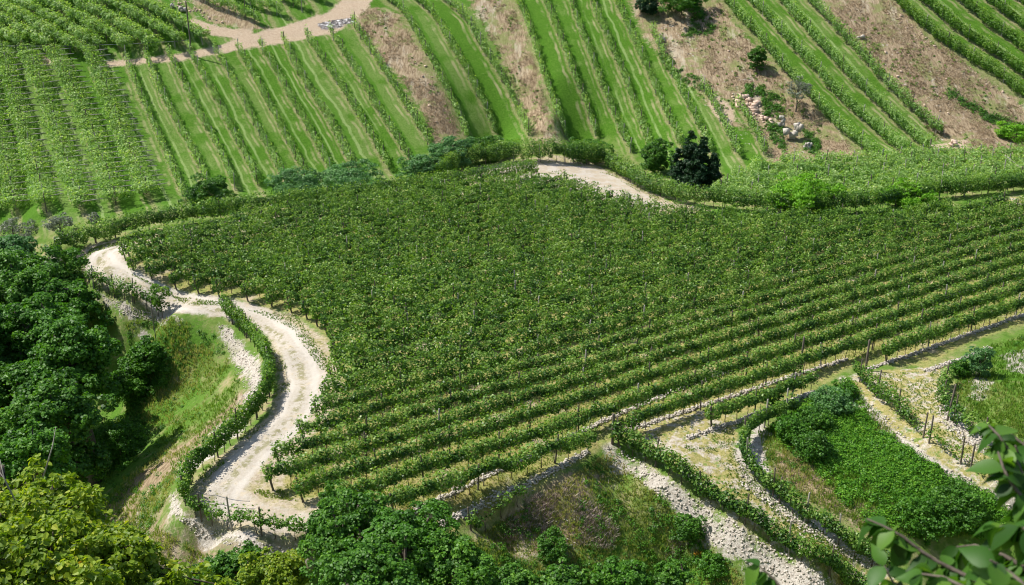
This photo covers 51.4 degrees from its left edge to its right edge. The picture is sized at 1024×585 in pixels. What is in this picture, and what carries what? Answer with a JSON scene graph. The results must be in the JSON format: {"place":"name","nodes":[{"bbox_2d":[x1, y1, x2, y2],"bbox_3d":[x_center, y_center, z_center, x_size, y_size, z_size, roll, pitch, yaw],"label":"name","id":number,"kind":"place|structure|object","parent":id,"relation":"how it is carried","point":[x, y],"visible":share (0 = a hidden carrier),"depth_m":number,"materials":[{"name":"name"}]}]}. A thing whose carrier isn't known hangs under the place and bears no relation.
{"place":"outdoors","nodes":[
{"label":"outdoors","id":0,"kind":"place"},
{"bbox_2d":[73,155,707,540],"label":"gravel road","id":1,"kind":"structure","parent":0,"point":[238,475],"depth_m":73.61,"materials":[{"name":"gravel"}]},
{"bbox_2d":[37,0,980,164],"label":"dirt track","id":2,"kind":"structure","parent":0,"point":[338,16],"depth_m":143.62,"materials":[{"name":"soil"}]},
{"bbox_2d":[0,0,1023,235],"bbox_3d":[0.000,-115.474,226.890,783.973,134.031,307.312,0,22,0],"label":"hillside","id":3,"kind":"structure","parent":0,"point":[514,43],"depth_m":137.80,"materials":[{"name":"plant"}]},
{"bbox_2d":[0,69,29,208],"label":"vine row","id":4,"kind":"object","parent":3,"relation":"on","point":[6,188],"visible":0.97,"depth_m":122.99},
{"bbox_2d":[0,41,63,212],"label":"vine row","id":5,"kind":"object","parent":3,"relation":"on","point":[33,177],"visible":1,"depth_m":127.65,"materials":[{"name":"plant"}]},
{"bbox_2d":[0,0,80,52],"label":"vine row","id":6,"kind":"object","parent":3,"relation":"on","point":[44,27],"visible":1,"depth_m":142.27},
{"bbox_2d":[11,0,105,52],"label":"vine row","id":7,"kind":"object","parent":3,"relation":"on","point":[55,18],"visible":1,"depth_m":142.24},
{"bbox_2d":[16,42,102,205],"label":"vine row","id":8,"kind":"object","parent":3,"relation":"on","point":[80,183],"visible":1,"depth_m":127.42,"materials":[{"name":"plant"}]},
{"bbox_2d":[37,0,135,51],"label":"vine row","id":9,"kind":"object","parent":3,"relation":"on","point":[67,9],"visible":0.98,"depth_m":142.05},
{"bbox_2d":[42,42,133,204],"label":"vine row","id":10,"kind":"object","parent":3,"relation":"on","point":[101,146],"visible":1,"depth_m":127.47,"materials":[{"name":"plant"}]},
{"bbox_2d":[65,0,164,48],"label":"vine row","id":11,"kind":"object","parent":3,"relation":"on","point":[103,11],"visible":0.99,"depth_m":141.71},
{"bbox_2d":[72,38,165,193],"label":"vine row","id":12,"kind":"object","parent":3,"relation":"on","point":[148,183],"visible":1,"depth_m":128.24,"materials":[{"name":"plant"}]},
{"bbox_2d":[303,158,387,198],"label":"round bush","id":13,"kind":"object","parent":3,"relation":"on","point":[341,174],"visible":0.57,"depth_m":116.80,"materials":[{"name":"green plant"}]},
{"bbox_2d":[304,24,389,164],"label":"vine row","id":14,"kind":"object","parent":3,"relation":"on","point":[351,103],"visible":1,"depth_m":134.72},
{"bbox_2d":[614,0,684,145],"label":"vine row","id":15,"kind":"object","parent":3,"relation":"on","point":[622,11],"visible":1,"depth_m":137.88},
{"bbox_2d":[667,130,723,186],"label":"tree","id":16,"kind":"object","parent":3,"relation":"on","point":[692,165],"visible":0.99,"depth_m":118.30,"materials":[{"name":"green plant"}]},
{"bbox_2d":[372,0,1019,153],"bbox_3d":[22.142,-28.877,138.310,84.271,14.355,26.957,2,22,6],"label":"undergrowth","id":17,"kind":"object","parent":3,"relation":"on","point":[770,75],"visible":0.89,"depth_m":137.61,"materials":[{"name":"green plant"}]},
{"bbox_2d":[725,0,880,155],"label":"vine row","id":18,"kind":"object","parent":3,"relation":"on","point":[771,48],"visible":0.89,"depth_m":134.88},
{"bbox_2d":[749,0,917,151],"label":"vine row","id":19,"kind":"object","parent":3,"relation":"on","point":[825,78],"visible":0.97,"depth_m":134.96,"materials":[{"name":"plant"}]},
{"bbox_2d":[657,10,1023,155],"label":"ground cover","id":20,"kind":"object","parent":3,"relation":"on","point":[816,142],"visible":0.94,"depth_m":133.91,"materials":[{"name":"green plant"}]},
{"bbox_2d":[780,0,935,148],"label":"vine row","id":21,"kind":"object","parent":3,"relation":"on","point":[816,36],"visible":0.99,"depth_m":136.04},
{"bbox_2d":[722,159,1023,192],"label":"vine row","id":22,"kind":"object","parent":3,"relation":"on","point":[850,182],"visible":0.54,"depth_m":115.73,"materials":[{"name":"plant"}]},
{"bbox_2d":[729,152,1023,182],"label":"vine row","id":23,"kind":"object","parent":3,"relation":"on","point":[839,175],"visible":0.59,"depth_m":118.05,"materials":[{"name":"plant"}]},
{"bbox_2d":[809,0,943,132],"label":"vine row","id":24,"kind":"object","parent":3,"relation":"on","point":[881,72],"visible":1,"depth_m":137.49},
{"bbox_2d":[749,147,1023,174],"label":"vine row","id":25,"kind":"object","parent":3,"relation":"on","point":[841,165],"visible":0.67,"depth_m":120.36,"materials":[{"name":"plant"}]},
{"bbox_2d":[780,141,1023,165],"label":"vine row","id":26,"kind":"object","parent":3,"relation":"on","point":[854,155],"visible":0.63,"depth_m":122.48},
{"bbox_2d":[897,0,1023,94],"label":"vine row","id":27,"kind":"object","parent":3,"relation":"on","point":[946,37],"visible":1,"depth_m":140.90,"materials":[{"name":"green plant"}]},
{"bbox_2d":[921,0,1023,77],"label":"vine row","id":28,"kind":"object","parent":3,"relation":"on","point":[963,26],"visible":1,"depth_m":142.94,"materials":[{"name":"green plant"}]},
{"bbox_2d":[0,136,1023,584],"bbox_3d":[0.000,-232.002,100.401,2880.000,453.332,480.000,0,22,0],"label":"ground","id":29,"kind":"structure","parent":0,"point":[168,520],"depth_m":65.04,"materials":[{"name":"plant"}]},
{"bbox_2d":[0,361,73,470],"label":"broadleaf tree","id":30,"kind":"object","parent":29,"relation":"on","point":[11,379],"visible":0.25,"depth_m":70.41,"materials":[{"name":"green plant"}]},
{"bbox_2d":[0,418,75,494],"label":"broadleaf tree","id":31,"kind":"object","parent":29,"relation":"on","point":[18,449],"visible":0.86,"depth_m":60.75,"materials":[{"name":"green plant"}]},
{"bbox_2d":[0,291,87,415],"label":"broadleaf tree","id":32,"kind":"object","parent":29,"relation":"on","point":[28,325],"visible":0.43,"depth_m":75.80,"materials":[{"name":"green plant"}]},
{"bbox_2d":[0,243,90,310],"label":"broadleaf tree","id":33,"kind":"object","parent":29,"relation":"on","point":[21,275],"visible":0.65,"depth_m":87.66,"materials":[{"name":"green plant"}]},
{"bbox_2d":[0,366,118,448],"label":"broadleaf tree","id":34,"kind":"object","parent":29,"relation":"on","point":[52,399],"visible":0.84,"depth_m":66.50,"materials":[{"name":"green plant"}]},
{"bbox_2d":[25,277,115,329],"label":"broadleaf tree","id":35,"kind":"object","parent":29,"relation":"on","point":[77,295],"visible":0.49,"depth_m":85.84,"materials":[{"name":"green plant"}]},
{"bbox_2d":[17,317,123,487],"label":"broadleaf tree","id":36,"kind":"object","parent":29,"relation":"on","point":[71,342],"visible":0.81,"depth_m":71.56,"materials":[{"name":"green plant"}]},
{"bbox_2d":[43,438,112,486],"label":"broadleaf tree","id":37,"kind":"object","parent":29,"relation":"on","point":[84,459],"visible":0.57,"depth_m":67.54,"materials":[{"name":"green plant"}]},
{"bbox_2d":[0,427,236,584],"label":"yellowing tree","id":38,"kind":"object","parent":29,"relation":"on","point":[57,533],"visible":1,"depth_m":18.82,"materials":[{"name":"green plant"}]},
{"bbox_2d":[93,415,149,460],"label":"round bush","id":39,"kind":"object","parent":29,"relation":"on","point":[115,432],"visible":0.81,"depth_m":76.97,"materials":[{"name":"green plant"}]},
{"bbox_2d":[74,348,171,473],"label":"ground cover","id":40,"kind":"object","parent":29,"relation":"on","point":[135,399],"visible":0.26,"depth_m":81.78,"materials":[{"name":"green plant"}]},
{"bbox_2d":[102,355,151,401],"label":"round bush","id":41,"kind":"object","parent":29,"relation":"on","point":[129,385],"visible":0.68,"depth_m":81.80,"materials":[{"name":"green plant"}]},
{"bbox_2d":[123,335,164,376],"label":"round bush","id":42,"kind":"object","parent":29,"relation":"on","point":[137,352],"visible":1,"depth_m":81.57,"materials":[{"name":"green plant"}]},
{"bbox_2d":[85,315,241,567],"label":"grass","id":43,"kind":"structure","parent":29,"relation":"on","point":[134,510],"depth_m":74.76,"materials":[{"name":"plant"}]},
{"bbox_2d":[177,172,240,213],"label":"round bush","id":44,"kind":"object","parent":29,"relation":"on","point":[213,187],"visible":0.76,"depth_m":109.75,"materials":[{"name":"green plant"}]},
{"bbox_2d":[175,290,276,505],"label":"vine row","id":45,"kind":"object","parent":29,"relation":"on","point":[232,423],"visible":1,"depth_m":66.42,"materials":[{"name":"green plant"}]},
{"bbox_2d":[183,488,305,540],"bbox_3d":[-14.404,12.197,57.328,7.546,2.449,1.438,8,23,20],"label":"vine row","id":46,"kind":"object","parent":29,"relation":"on","point":[260,521],"visible":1,"depth_m":56.77,"materials":[{"name":"green plant"}]},
{"bbox_2d":[234,546,312,584],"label":"broadleaf tree","id":47,"kind":"object","parent":29,"relation":"on","point":[277,567],"visible":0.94,"depth_m":45.76,"materials":[{"name":"green plant"}]},
{"bbox_2d":[264,165,323,199],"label":"round bush","id":48,"kind":"object","parent":29,"relation":"on","point":[289,175],"visible":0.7,"depth_m":115.93,"materials":[{"name":"green plant"}]},
{"bbox_2d":[54,158,538,250],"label":"vine row","id":49,"kind":"object","parent":29,"relation":"on","point":[117,224],"visible":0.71,"depth_m":106.93,"materials":[{"name":"green plant"}]},
{"bbox_2d":[296,479,394,562],"bbox_3d":[-6.725,14.369,46.300,3.950,13.101,4.318,6,23,16],"label":"broadleaf tree","id":50,"kind":"object","parent":29,"relation":"on","point":[330,529],"visible":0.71,"depth_m":43.88,"materials":[{"name":"green plant"}]},
{"bbox_2d":[299,537,426,584],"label":"broadleaf tree","id":51,"kind":"object","parent":29,"relation":"on","point":[385,563],"visible":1,"depth_m":38.80,"materials":[{"name":"green plant"}]},
{"bbox_2d":[341,498,461,584],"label":"broadleaf tree","id":52,"kind":"object","parent":29,"relation":"on","point":[408,534],"visible":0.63,"depth_m":42.22,"materials":[{"name":"green plant"}]},
{"bbox_2d":[155,475,687,572],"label":"undergrowth","id":53,"kind":"object","parent":29,"relation":"on","point":[543,521],"visible":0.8,"depth_m":61.57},
{"bbox_2d":[415,529,500,584],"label":"broadleaf tree","id":54,"kind":"object","parent":29,"relation":"on","point":[457,562],"visible":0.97,"depth_m":41.02,"materials":[{"name":"green plant"}]},
{"bbox_2d":[434,137,606,181],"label":"vine row","id":55,"kind":"object","parent":29,"relation":"on","point":[563,148],"visible":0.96,"depth_m":125.60,"materials":[{"name":"green plant"}]},
{"bbox_2d":[83,164,989,570],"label":"grass","id":56,"kind":"structure","parent":29,"relation":"on","point":[281,388],"depth_m":67.88,"materials":[{"name":"plant"}]},
{"bbox_2d":[100,319,1023,584],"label":"undergrowth","id":57,"kind":"object","parent":29,"relation":"on","point":[699,545],"visible":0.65,"depth_m":62.74,"materials":[{"name":"green plant"}]},
{"bbox_2d":[538,556,590,584],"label":"broadleaf tree","id":58,"kind":"object","parent":29,"relation":"on","point":[563,574],"visible":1,"depth_m":44.04,"materials":[{"name":"green plant"}]},
{"bbox_2d":[472,450,743,584],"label":"grass","id":59,"kind":"structure","parent":29,"relation":"on","point":[649,496],"depth_m":61.96,"materials":[{"name":"plant"}]},
{"bbox_2d":[589,555,654,584],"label":"broadleaf tree","id":60,"kind":"object","parent":29,"relation":"on","point":[629,572],"visible":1,"depth_m":43.89,"materials":[{"name":"green plant"}]},
{"bbox_2d":[653,558,693,584],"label":"broadleaf tree","id":61,"kind":"object","parent":29,"relation":"on","point":[672,572],"visible":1,"depth_m":43.62,"materials":[{"name":"green plant"}]},
{"bbox_2d":[763,172,847,213],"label":"round bush","id":62,"kind":"object","parent":29,"relation":"on","point":[797,185],"visible":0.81,"depth_m":107.47,"materials":[{"name":"green plant"}]},
{"bbox_2d":[791,428,833,461],"bbox_3d":[18.301,9.402,64.983,2.390,2.229,2.616,18,28,37],"label":"round bush","id":63,"kind":"object","parent":29,"relation":"on","point":[813,444],"visible":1,"depth_m":64.56,"materials":[{"name":"green plant"}]},
{"bbox_2d":[602,148,1023,213],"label":"hedge","id":64,"kind":"object","parent":29,"relation":"on","point":[632,173],"visible":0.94,"depth_m":111.19,"materials":[{"name":"green plant"}]},
{"bbox_2d":[737,388,890,567],"bbox_3d":[16.958,11.057,63.133,5.897,5.953,12.733,-5,23,-12],"label":"hedge","id":65,"kind":"object","parent":29,"relation":"on","point":[764,475],"visible":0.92,"depth_m":61.91,"materials":[{"name":"green plant"}]},
{"bbox_2d":[711,166,1023,201],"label":"vine row","id":66,"kind":"object","parent":29,"relation":"on","point":[744,186],"visible":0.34,"depth_m":112.97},
{"bbox_2d":[737,423,1023,584],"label":"overhanging tree","id":67,"kind":"object","parent":29,"relation":"on","point":[987,562],"visible":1,"depth_m":2.18,"materials":[{"name":"green plant"}]},
{"bbox_2d":[766,377,1013,545],"bbox_3d":[22.100,10.902,65.850,10.098,4.407,14.769,-11,24,-25],"label":"ground cover","id":68,"kind":"object","parent":29,"relation":"on","point":[880,474],"visible":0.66,"depth_m":64.45,"materials":[{"name":"green plant"}]},
{"bbox_2d":[758,335,1023,538],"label":"grass","id":69,"kind":"structure","parent":29,"relation":"on","point":[886,428],"depth_m":66.69,"materials":[{"name":"plant"}]},
{"bbox_2d":[891,488,959,541],"bbox_3d":[24.056,13.084,61.825,3.790,2.627,3.616,-16,27,-35],"label":"round bush","id":70,"kind":"object","parent":29,"relation":"on","point":[918,503],"visible":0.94,"depth_m":61.35,"materials":[{"name":"green plant"}]},
{"bbox_2d":[914,478,988,535],"bbox_3d":[25.757,12.605,62.613,4.554,3.105,3.746,0,22,0],"label":"round bush","id":71,"kind":"object","parent":29,"relation":"on","point":[971,516],"visible":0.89,"depth_m":61.81,"materials":[{"name":"green plant"}]},
{"bbox_2d":[128,193,1023,536],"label":"field ground","id":72,"kind":"structure","parent":0,"point":[928,357],"depth_m":76.93,"materials":[{"name":"plant"}]},
{"bbox_2d":[229,174,441,221],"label":"vine row","id":73,"kind":"object","parent":72,"relation":"on","point":[317,201],"visible":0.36,"depth_m":107.15,"materials":[{"name":"green plant"}]},
{"bbox_2d":[115,174,576,259],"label":"vine row","id":74,"kind":"object","parent":72,"relation":"on","point":[243,237],"visible":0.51,"depth_m":99.65,"materials":[{"name":"green plant"}]},
{"bbox_2d":[125,169,567,244],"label":"vine row","id":75,"kind":"object","parent":72,"relation":"on","point":[263,226],"visible":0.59,"depth_m":101.75,"materials":[{"name":"green plant"}]},
{"bbox_2d":[196,169,500,229],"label":"vine row","id":76,"kind":"object","parent":72,"relation":"on","point":[355,199],"visible":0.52,"depth_m":106.96,"materials":[{"name":"green plant"}]},
{"bbox_2d":[162,168,539,237],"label":"vine row","id":77,"kind":"object","parent":72,"relation":"on","point":[329,211],"visible":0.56,"depth_m":104.36,"materials":[{"name":"green plant"}]},
{"bbox_2d":[123,177,589,270],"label":"vine row","id":78,"kind":"object","parent":72,"relation":"on","point":[148,252],"visible":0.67,"depth_m":97.36,"materials":[{"name":"green plant"}]},
{"bbox_2d":[142,181,600,279],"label":"vine row","id":79,"kind":"object","parent":72,"relation":"on","point":[152,271],"visible":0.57,"depth_m":97.06,"materials":[{"name":"green plant"}]},
{"bbox_2d":[168,185,612,289],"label":"vine row","id":80,"kind":"object","parent":72,"relation":"on","point":[179,272],"visible":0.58,"depth_m":96.53,"materials":[{"name":"green plant"}]},
{"bbox_2d":[190,187,631,293],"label":"vine row","id":81,"kind":"object","parent":72,"relation":"on","point":[318,260],"visible":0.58,"depth_m":95.32,"materials":[{"name":"green plant"}]},
{"bbox_2d":[211,194,643,296],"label":"vine row","id":82,"kind":"object","parent":72,"relation":"on","point":[230,283],"visible":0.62,"depth_m":93.82,"materials":[{"name":"green plant"}]},
{"bbox_2d":[240,197,659,301],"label":"vine row","id":83,"kind":"object","parent":72,"relation":"on","point":[245,289],"visible":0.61,"depth_m":93.44,"materials":[{"name":"green plant"}]},
{"bbox_2d":[262,199,687,306],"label":"vine row","id":84,"kind":"object","parent":72,"relation":"on","point":[269,297],"visible":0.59,"depth_m":92.54,"materials":[{"name":"green plant"}]},
{"bbox_2d":[384,426,597,510],"bbox_3d":[-0.909,10.142,61.078,14.284,2.501,1.339,-14,26,-30],"label":"vine row","id":85,"kind":"object","parent":72,"relation":"on","point":[505,464],"visible":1,"depth_m":60.65,"materials":[{"name":"green plant"}]},
{"bbox_2d":[283,202,711,312],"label":"vine row","id":86,"kind":"object","parent":72,"relation":"on","point":[296,297],"visible":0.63,"depth_m":91.67,"materials":[{"name":"green plant"}]},
{"bbox_2d":[438,449,590,528],"bbox_3d":[0.348,11.314,61.754,11.638,1.212,1.364,-17,28,-37],"label":"stone ledge","id":87,"kind":"object","parent":72,"relation":"on","point":[462,513],"visible":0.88,"depth_m":61.48,"materials":[{"name":"stone"}]},
{"bbox_2d":[297,203,740,318],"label":"vine row","id":88,"kind":"object","parent":72,"relation":"on","point":[303,309],"visible":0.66,"depth_m":91.06,"materials":[{"name":"green plant"}]},
{"bbox_2d":[308,203,776,326],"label":"vine row","id":89,"kind":"object","parent":72,"relation":"on","point":[532,263],"visible":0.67,"depth_m":89.50,"materials":[{"name":"green plant"}]},
{"bbox_2d":[318,204,811,334],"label":"vine row","id":90,"kind":"object","parent":72,"relation":"on","point":[581,263],"visible":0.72,"depth_m":88.25,"materials":[{"name":"green plant"}]},
{"bbox_2d":[325,202,850,343],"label":"vine row","id":91,"kind":"object","parent":72,"relation":"on","point":[378,321],"visible":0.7,"depth_m":87.36,"materials":[{"name":"green plant"}]},
{"bbox_2d":[327,201,893,355],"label":"vine row","id":92,"kind":"object","parent":72,"relation":"on","point":[638,269],"visible":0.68,"depth_m":86.18,"materials":[{"name":"green plant"}]},
{"bbox_2d":[328,194,953,372],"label":"vine row","id":93,"kind":"object","parent":72,"relation":"on","point":[474,319],"visible":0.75,"depth_m":85.19,"materials":[{"name":"green plant"}]},
{"bbox_2d":[260,239,1023,490],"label":"vine row","id":94,"kind":"object","parent":72,"relation":"on","point":[766,322],"visible":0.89,"depth_m":71.41,"materials":[{"name":"green plant"}]},
{"bbox_2d":[270,226,1023,465],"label":"vine row","id":95,"kind":"object","parent":72,"relation":"on","point":[415,410],"visible":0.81,"depth_m":74.09,"materials":[{"name":"green plant"}]},
{"bbox_2d":[290,250,1023,502],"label":"vine row","id":96,"kind":"object","parent":72,"relation":"on","point":[595,392],"visible":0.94,"depth_m":69.80,"materials":[{"name":"green plant"}]},
{"bbox_2d":[293,216,1023,439],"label":"vine row","id":97,"kind":"object","parent":72,"relation":"on","point":[530,362],"visible":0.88,"depth_m":77.16,"materials":[{"name":"green plant"}]},
{"bbox_2d":[309,205,1023,423],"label":"vine row","id":98,"kind":"object","parent":72,"relation":"on","point":[613,323],"visible":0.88,"depth_m":79.27,"materials":[{"name":"green plant"}]},
{"bbox_2d":[325,190,1010,382],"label":"vine row","id":99,"kind":"object","parent":72,"relation":"on","point":[460,335],"visible":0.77,"depth_m":83.88,"materials":[{"name":"green plant"}]},
{"bbox_2d":[318,195,1023,401],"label":"vine row","id":100,"kind":"object","parent":72,"relation":"on","point":[495,342],"visible":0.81,"depth_m":81.87,"materials":[{"name":"green plant"}]},
{"bbox_2d":[334,263,1023,493],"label":"vine row","id":101,"kind":"object","parent":72,"relation":"on","point":[690,382],"visible":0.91,"depth_m":69.09,"materials":[{"name":"green plant"}]},
{"bbox_2d":[704,367,819,426],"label":"vine row","id":102,"kind":"object","parent":72,"relation":"on","point":[795,383],"visible":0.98,"depth_m":68.47,"materials":[{"name":"green plant"}]},
{"bbox_2d":[625,277,1023,430],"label":"vine row","id":103,"kind":"object","parent":72,"relation":"on","point":[820,353],"visible":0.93,"depth_m":74.03,"materials":[{"name":"green plant"}]},
{"bbox_2d":[880,292,1023,361],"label":"vine row","id":104,"kind":"object","parent":72,"relation":"on","point":[966,319],"visible":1,"depth_m":78.47,"materials":[{"name":"green plant"}]},
{"bbox_2d":[429,196,1023,584],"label":"terrace path","id":105,"kind":"structure","parent":0,"point":[671,433],"depth_m":66.32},
{"bbox_2d":[609,416,878,584],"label":"vine row","id":106,"kind":"object","parent":105,"relation":"on","point":[744,508],"visible":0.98,"depth_m":60.78,"materials":[{"name":"green plant"}]},
{"bbox_2d":[607,394,1009,584],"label":"rubble","id":107,"kind":"object","parent":105,"relation":"on","point":[790,515],"visible":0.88,"depth_m":61.71,"materials":[{"name":"stone"}]},
{"bbox_2d":[852,356,915,422],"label":"vine row","id":108,"kind":"object","parent":105,"relation":"on","point":[861,371],"visible":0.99,"depth_m":70.29,"materials":[{"name":"green plant"}]},
{"bbox_2d":[935,362,1023,442],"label":"hedge","id":109,"kind":"object","parent":105,"relation":"on","point":[944,385],"visible":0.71,"depth_m":67.75,"materials":[{"name":"green plant"}]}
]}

